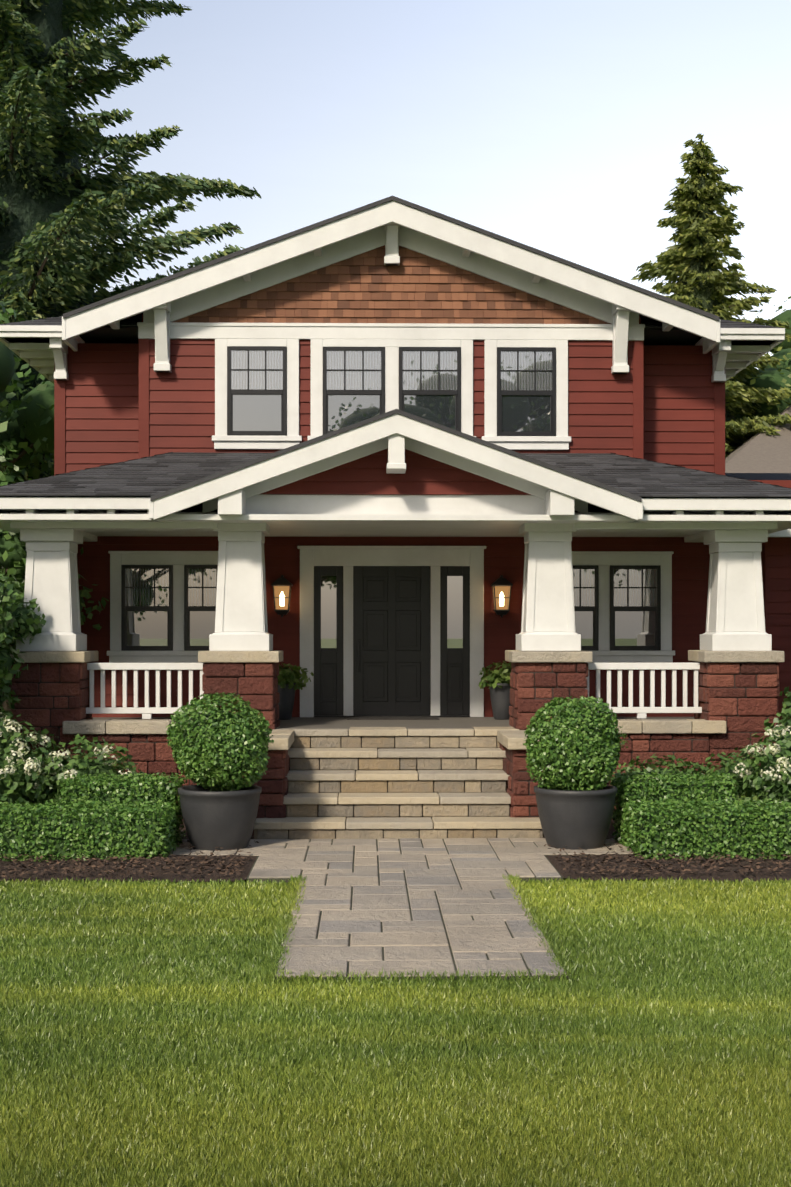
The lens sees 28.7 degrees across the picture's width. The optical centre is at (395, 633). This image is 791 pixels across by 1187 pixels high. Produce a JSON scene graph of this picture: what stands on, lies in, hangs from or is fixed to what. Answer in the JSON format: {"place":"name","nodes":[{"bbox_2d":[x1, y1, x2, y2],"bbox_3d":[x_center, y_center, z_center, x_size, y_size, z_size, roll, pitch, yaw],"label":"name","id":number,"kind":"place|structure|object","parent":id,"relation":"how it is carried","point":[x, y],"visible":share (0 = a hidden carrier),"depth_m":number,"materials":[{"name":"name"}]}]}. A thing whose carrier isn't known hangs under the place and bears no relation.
{"place":"outdoors","nodes":[
{"label":"outdoors","id":0,"kind":"place"},
{"bbox_2d":[0,462,84,647],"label":"tree","id":1,"kind":"object","parent":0,"point":[6,545],"visible":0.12,"depth_m":18.14,"materials":[{"name":"green plant"}]},
{"bbox_2d":[0,0,261,738],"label":"fir","id":2,"kind":"object","parent":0,"point":[114,186],"depth_m":28.47,"materials":[{"name":"green plant"}]},
{"bbox_2d":[0,0,94,588],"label":"fir","id":3,"kind":"object","parent":2,"relation":"attached to","point":[26,208],"visible":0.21,"depth_m":28.71,"materials":[{"name":"green plant"}]},
{"bbox_2d":[326,494,450,494],"bbox_3d":[0.000,-1.768,16.559,4.600,0.570,0.195,0,0,-1],"label":"porch gable backing","id":4,"kind":"object","parent":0,"point":[388,494],"visible":0.06,"depth_m":16.47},
{"bbox_2d":[261,448,530,494],"bbox_3d":[0.002,-1.783,16.446,3.333,0.600,0.020,0,0,-1],"label":"gable siding","id":5,"kind":"object","parent":4,"relation":"attached to","point":[368,474],"visible":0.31,"depth_m":16.44,"materials":[{"name":"red wood"}]},
{"bbox_2d":[66,339,713,472],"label":"siding wall","id":6,"kind":"structure","parent":0,"point":[102,404],"depth_m":19.26,"materials":[{"name":"red wood"}]},
{"bbox_2d":[142,249,639,323],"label":"backing wall","id":7,"kind":"structure","parent":6,"relation":"on","point":[374,300],"depth_m":18.85,"materials":[{"name":"brown wood"}]},
{"bbox_2d":[54,339,724,475],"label":"corner boards","id":8,"kind":"object","parent":7,"relation":"attached to","point":[638,419],"visible":0.35,"depth_m":18.89,"materials":[{"name":"red wood"}]},
{"bbox_2d":[79,326,701,345],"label":"soffit","id":9,"kind":"structure","parent":7,"relation":"attached to","point":[652,336],"depth_m":19.36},
{"bbox_2d":[63,195,718,320],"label":"roof gable","id":10,"kind":"structure","parent":9,"relation":"on","point":[369,206],"depth_m":18.38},
{"bbox_2d":[62,200,719,353],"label":"gable trim","id":11,"kind":"structure","parent":10,"relation":"attached to","point":[440,239],"depth_m":18.45,"materials":[{"name":"white wood"}]},
{"bbox_2d":[49,223,730,382],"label":"roof brackets","id":12,"kind":"object","parent":11,"relation":"attached to","point":[620,323],"visible":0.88,"depth_m":18.71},
{"bbox_2d":[0,316,782,327],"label":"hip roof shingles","id":13,"kind":"object","parent":9,"relation":"on","point":[133,321],"visible":0.12,"depth_m":19.05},
{"bbox_2d":[0,325,784,383],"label":"roof eaves","id":14,"kind":"object","parent":9,"relation":"attached to","point":[29,344],"visible":0.31,"depth_m":19.23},
{"bbox_2d":[137,322,644,340],"bbox_3d":[-0.044,-3.679,18.823,6.180,0.192,0.065,0,0,-1],"label":"trim board","id":15,"kind":"object","parent":7,"relation":"attached to","point":[435,331],"visible":0.92,"depth_m":18.80,"materials":[{"name":"white wood"}]},
{"bbox_2d":[173,245,609,323],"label":"gable shingles","id":16,"kind":"object","parent":7,"relation":"attached to","point":[489,301],"visible":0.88,"depth_m":18.84,"materials":[{"name":"brown wood"}]},
{"bbox_2d":[0,514,790,536],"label":"porch ceiling","id":17,"kind":"structure","parent":0,"point":[372,525],"depth_m":16.45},
{"bbox_2d":[0,497,790,514],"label":"porch fascia","id":18,"kind":"structure","parent":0,"point":[671,506],"depth_m":16.11,"materials":[{"name":"white wood"}]},
{"bbox_2d":[0,739,790,1186],"bbox_3d":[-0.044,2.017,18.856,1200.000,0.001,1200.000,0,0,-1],"label":"lawn","id":19,"kind":"structure","parent":0,"point":[384,985],"depth_m":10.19,"materials":[{"name":"green plant"}]},
{"bbox_2d":[0,304,53,482],"bbox_3d":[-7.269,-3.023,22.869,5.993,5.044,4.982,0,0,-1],"label":"tree","id":20,"kind":"object","parent":19,"relation":"on","point":[29,415],"visible":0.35,"depth_m":23.14,"materials":[{"name":"green plant"}]},
{"bbox_2d":[0,441,108,686],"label":"tree","id":21,"kind":"object","parent":19,"relation":"on","point":[5,477],"depth_m":18.22,"materials":[{"name":"green plant"}]},
{"bbox_2d":[9,662,779,834],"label":"brick piers","id":22,"kind":"structure","parent":19,"relation":"on","point":[219,678],"depth_m":16.43,"materials":[{"name":"red brick"}]},
{"bbox_2d":[92,717,693,734],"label":"porch floor","id":23,"kind":"structure","parent":22,"relation":"on","point":[344,723],"depth_m":17.68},
{"bbox_2d":[107,339,674,716],"bbox_3d":[-0.044,-1.283,18.813,6.910,4.600,0.085,0,0,-1],"label":"window and door trim","id":24,"kind":"structure","parent":23,"relation":"on","point":[348,558],"depth_m":18.80,"materials":[{"name":"white wood"}]},
{"bbox_2d":[121,346,660,650],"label":"window frames","id":25,"kind":"structure","parent":24,"relation":"in","point":[283,432],"depth_m":18.79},
{"bbox_2d":[125,350,656,605],"bbox_3d":[-0.044,-1.888,18.808,6.470,3.110,0.001,0,0,-1],"label":"window glass","id":26,"kind":"object","parent":25,"relation":"in","point":[335,379],"visible":0.88,"depth_m":18.80,"materials":[{"name":"grey glass"}]},
{"bbox_2d":[127,395,654,645],"bbox_3d":[-0.044,-1.372,18.816,6.470,3.068,0.001,0,0,-1],"label":"window glass","id":27,"kind":"object","parent":25,"relation":"in","point":[525,413],"visible":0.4,"depth_m":18.81,"materials":[{"name":"grey glass"}]},
{"bbox_2d":[346,716,438,719],"bbox_3d":[-0.038,1.011,18.516,1.100,0.012,0.560,0,0,-1],"label":"threshold","id":28,"kind":"object","parent":23,"relation":"on","point":[392,718],"depth_m":18.30,"materials":[{"name":"stone"}]},
{"bbox_2d":[77,536,709,716],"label":"siding wall","id":29,"kind":"structure","parent":23,"relation":"on","point":[504,556],"depth_m":18.86,"materials":[{"name":"red wood"}]},
{"bbox_2d":[271,575,292,616],"bbox_3d":[-1.372,-0.453,18.692,0.250,0.510,0.275,0,0,-1],"label":"lantern","id":30,"kind":"object","parent":29,"relation":"attached to","point":[282,582],"depth_m":18.62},
{"bbox_2d":[280,592,284,605],"bbox_3d":[-1.371,-0.421,18.680,0.060,0.175,0.060,0,0,-1],"label":"light bulb","id":31,"kind":"object","parent":30,"relation":"in","point":[281,600],"depth_m":18.66,"materials":[{"name":"white glass"}]},
{"bbox_2d":[314,566,469,716],"bbox_3d":[-0.043,0.097,18.801,1.900,1.840,0.110,0,0,-1],"label":"front door","id":32,"kind":"structure","parent":29,"relation":"attached to","point":[391,640],"depth_m":18.82,"materials":[{"name":"black wood"}]},
{"bbox_2d":[321,576,462,647],"bbox_3d":[-0.044,-0.263,18.831,1.730,0.880,0.001,0,0,-1],"label":"sidelight glass","id":33,"kind":"object","parent":32,"relation":"attached to","point":[454,611],"visible":1,"depth_m":18.84,"materials":[{"name":"grey glass"}]},
{"bbox_2d":[491,575,512,616],"bbox_3d":[1.288,-0.453,18.744,0.250,0.510,0.275,0,0,-1],"label":"lantern","id":34,"kind":"object","parent":29,"relation":"attached to","point":[501,581],"depth_m":18.68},
{"bbox_2d":[499,592,503,605],"bbox_3d":[1.288,-0.421,18.732,0.060,0.175,0.060,0,0,-1],"label":"light bulb","id":35,"kind":"object","parent":34,"relation":"in","point":[501,601],"depth_m":18.71,"materials":[{"name":"white glass"}]},
{"bbox_2d":[277,683,511,719],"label":"planters","id":36,"kind":"object","parent":23,"relation":"on","point":[500,700],"visible":0.56,"depth_m":18.20,"materials":[{"name":"grey ceramic"}]},
{"bbox_2d":[277,661,510,689],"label":"potted plants","id":37,"kind":"object","parent":36,"relation":"in","point":[288,675],"visible":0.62,"depth_m":18.20,"materials":[{"name":"green plant"}]},
{"bbox_2d":[10,650,783,749],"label":"stone caps","id":38,"kind":"object","parent":22,"relation":"on","point":[507,739],"visible":0.77,"depth_m":16.38,"materials":[{"name":"beige stone"}]},
{"bbox_2d":[16,523,771,650],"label":"porch columns","id":39,"kind":"structure","parent":38,"relation":"on","point":[549,633],"depth_m":16.57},
{"bbox_2d":[10,489,777,541],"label":"porch beams","id":40,"kind":"structure","parent":39,"relation":"on","point":[552,503],"depth_m":16.47,"materials":[{"name":"white wood"}]},
{"bbox_2d":[0,495,217,512],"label":"porch roof","id":41,"kind":"structure","parent":40,"relation":"on","point":[197,508],"depth_m":16.04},
{"bbox_2d":[0,452,170,486],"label":"porch roof shingles","id":42,"kind":"object","parent":41,"relation":"on","point":[86,468],"depth_m":17.57,"materials":[{"name":"grey"}]},
{"bbox_2d":[0,452,270,495],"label":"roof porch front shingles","id":43,"kind":"object","parent":41,"relation":"on","point":[153,475],"visible":0.56,"depth_m":17.04,"materials":[{"name":"grey"}]},
{"bbox_2d":[150,409,640,512],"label":"porch gable roof","id":44,"kind":"structure","parent":40,"relation":"on","point":[411,416],"depth_m":15.92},
{"bbox_2d":[149,413,642,522],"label":"gable trim","id":45,"kind":"structure","parent":44,"relation":"attached to","point":[396,435],"depth_m":15.96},
{"bbox_2d":[24,541,764,631],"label":"porch columns","id":46,"kind":"structure","parent":39,"relation":"attached to","point":[259,564],"depth_m":16.61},
{"bbox_2d":[86,663,701,718],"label":"porch railings","id":47,"kind":"object","parent":38,"relation":"on","point":[147,711],"visible":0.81,"depth_m":16.82,"materials":[{"name":"white wood"}]},
{"bbox_2d":[575,497,790,512],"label":"porch roof","id":48,"kind":"structure","parent":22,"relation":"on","point":[593,508],"depth_m":16.18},
{"bbox_2d":[520,453,790,496],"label":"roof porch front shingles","id":49,"kind":"object","parent":48,"relation":"on","point":[639,477],"visible":0.46,"depth_m":17.16,"materials":[{"name":"grey"}]},
{"bbox_2d":[613,453,786,487],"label":"porch roof shingles","id":50,"kind":"object","parent":48,"relation":"on","point":[698,470],"visible":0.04,"depth_m":17.63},
{"bbox_2d":[0,820,790,881],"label":"mulch beds","id":51,"kind":"object","parent":19,"relation":"on","point":[731,875],"visible":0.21,"depth_m":12.89,"materials":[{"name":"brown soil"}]},
{"bbox_2d":[0,571,45,740],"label":"shrub","id":52,"kind":"object","parent":51,"relation":"on","point":[8,623],"depth_m":15.72,"materials":[{"name":"green plant"}]},
{"bbox_2d":[0,692,790,861],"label":"boxwood","id":53,"kind":"object","parent":51,"relation":"on","point":[260,724],"depth_m":13.98,"materials":[{"name":"green plant"}]},
{"bbox_2d":[0,709,790,821],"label":"flowering shrubs","id":54,"kind":"object","parent":51,"relation":"on","point":[754,781],"visible":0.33,"depth_m":15.44,"materials":[{"name":"green plant"}]},
{"bbox_2d":[0,589,35,706],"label":"foliage","id":55,"kind":"object","parent":54,"relation":"on","point":[23,611],"visible":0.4,"depth_m":16.13,"materials":[{"name":"plant"}]},
{"bbox_2d":[0,713,790,788],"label":"white flowers","id":56,"kind":"object","parent":54,"relation":"on","point":[105,747],"visible":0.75,"depth_m":15.23,"materials":[{"name":"white plant"}]},
{"bbox_2d":[0,739,790,804],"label":"shrub","id":57,"kind":"object","parent":51,"relation":"on","point":[3,787],"visible":0.06,"depth_m":15.41,"materials":[{"name":"plant"}]},
{"bbox_2d":[764,686,790,736],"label":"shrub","id":58,"kind":"object","parent":51,"relation":"on","point":[785,713],"visible":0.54,"depth_m":15.80,"materials":[{"name":"green plant"}]},
{"bbox_2d":[781,700,790,737],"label":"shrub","id":59,"kind":"object","parent":58,"relation":"attached to","point":[786,723],"visible":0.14,"depth_m":15.63,"materials":[{"name":"green plant"}]},
{"bbox_2d":[254,727,541,829],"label":"step treads","id":60,"kind":"object","parent":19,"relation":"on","point":[293,823],"visible":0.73,"depth_m":15.61,"materials":[{"name":"beige stone"}]},
{"bbox_2d":[212,839,586,981],"bbox_3d":[0.090,2.000,11.937,4.270,0.034,6.040,0,0,-1],"label":"path bedding","id":61,"kind":"object","parent":19,"relation":"on","point":[286,880],"visible":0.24,"depth_m":11.74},
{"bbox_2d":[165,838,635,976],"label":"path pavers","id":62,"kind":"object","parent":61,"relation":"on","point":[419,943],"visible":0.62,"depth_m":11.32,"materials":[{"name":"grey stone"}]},
{"bbox_2d":[178,784,616,851],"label":"planter pots","id":63,"kind":"object","parent":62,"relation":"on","point":[226,820],"visible":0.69,"depth_m":14.06,"materials":[{"name":"grey ceramic"}]},
{"bbox_2d":[761,542,765,624],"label":"wall","id":64,"kind":"structure","parent":19,"relation":"on","point":[763,554],"depth_m":18.72,"materials":[{"name":"red wood"}]},
{"bbox_2d":[765,537,790,739],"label":"wing siding","id":65,"kind":"object","parent":64,"relation":"attached to","point":[778,589],"visible":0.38,"depth_m":18.64,"materials":[{"name":"red wood"}]},
{"bbox_2d":[751,480,790,487],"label":"backing wall","id":66,"kind":"structure","parent":19,"relation":"on","point":[785,483],"depth_m":18.95,"materials":[{"name":"red wood"}]},
{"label":"neighbouring walls","id":67,"kind":"object","parent":19,"relation":"on","visible":0},
{"bbox_2d":[725,406,790,472],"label":"neighbour roof","id":68,"kind":"structure","parent":67,"relation":"on","point":[761,452],"depth_m":34.74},
{"bbox_2d":[288,735,508,838],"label":"stone steps","id":69,"kind":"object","parent":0,"point":[388,792],"depth_m":15.69,"materials":[{"name":"stone"}]},
{"bbox_2d":[254,736,542,838],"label":"step risers","id":70,"kind":"object","parent":69,"relation":"attached to","point":[406,810],"visible":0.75,"depth_m":15.65,"materials":[{"name":"beige stone"}]},
{"bbox_2d":[66,0,790,368],"label":"sky","id":71,"kind":"structure","parent":0,"point":[559,128],"materials":[{"name":"blue"}]},
{"bbox_2d":[630,133,790,457],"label":"spruce","id":72,"kind":"object","parent":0,"point":[737,396],"depth_m":37.52,"materials":[{"name":"green plant"}]},
{"bbox_2d":[677,140,738,454],"bbox_3d":[7.444,-5.514,38.005,2.997,13.296,3.011,0,0,27],"label":"spruce","id":73,"kind":"object","parent":72,"relation":"attached to","point":[698,267],"visible":0.12,"depth_m":37.66,"materials":[{"name":"green plant"}]},
{"bbox_2d":[705,772,757,808],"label":"light shrub leaves","id":74,"kind":"object","parent":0,"point":[746,795],"visible":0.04,"depth_m":15.28,"materials":[{"name":"green plant"}]},
{"bbox_2d":[725,473,790,528],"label":"roof","id":75,"kind":"structure","parent":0,"point":[767,476],"depth_m":21.67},
{"bbox_2d":[733,296,790,419],"bbox_3d":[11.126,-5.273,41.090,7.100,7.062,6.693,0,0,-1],"label":"tree","id":76,"kind":"object","parent":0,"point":[765,380],"visible":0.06,"depth_m":38.12,"materials":[{"name":"green plant"}]},
{"bbox_2d":[768,529,790,536],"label":"wing eave","id":77,"kind":"object","parent":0,"point":[785,533],"depth_m":18.20,"materials":[{"name":"white wood"}]}
]}

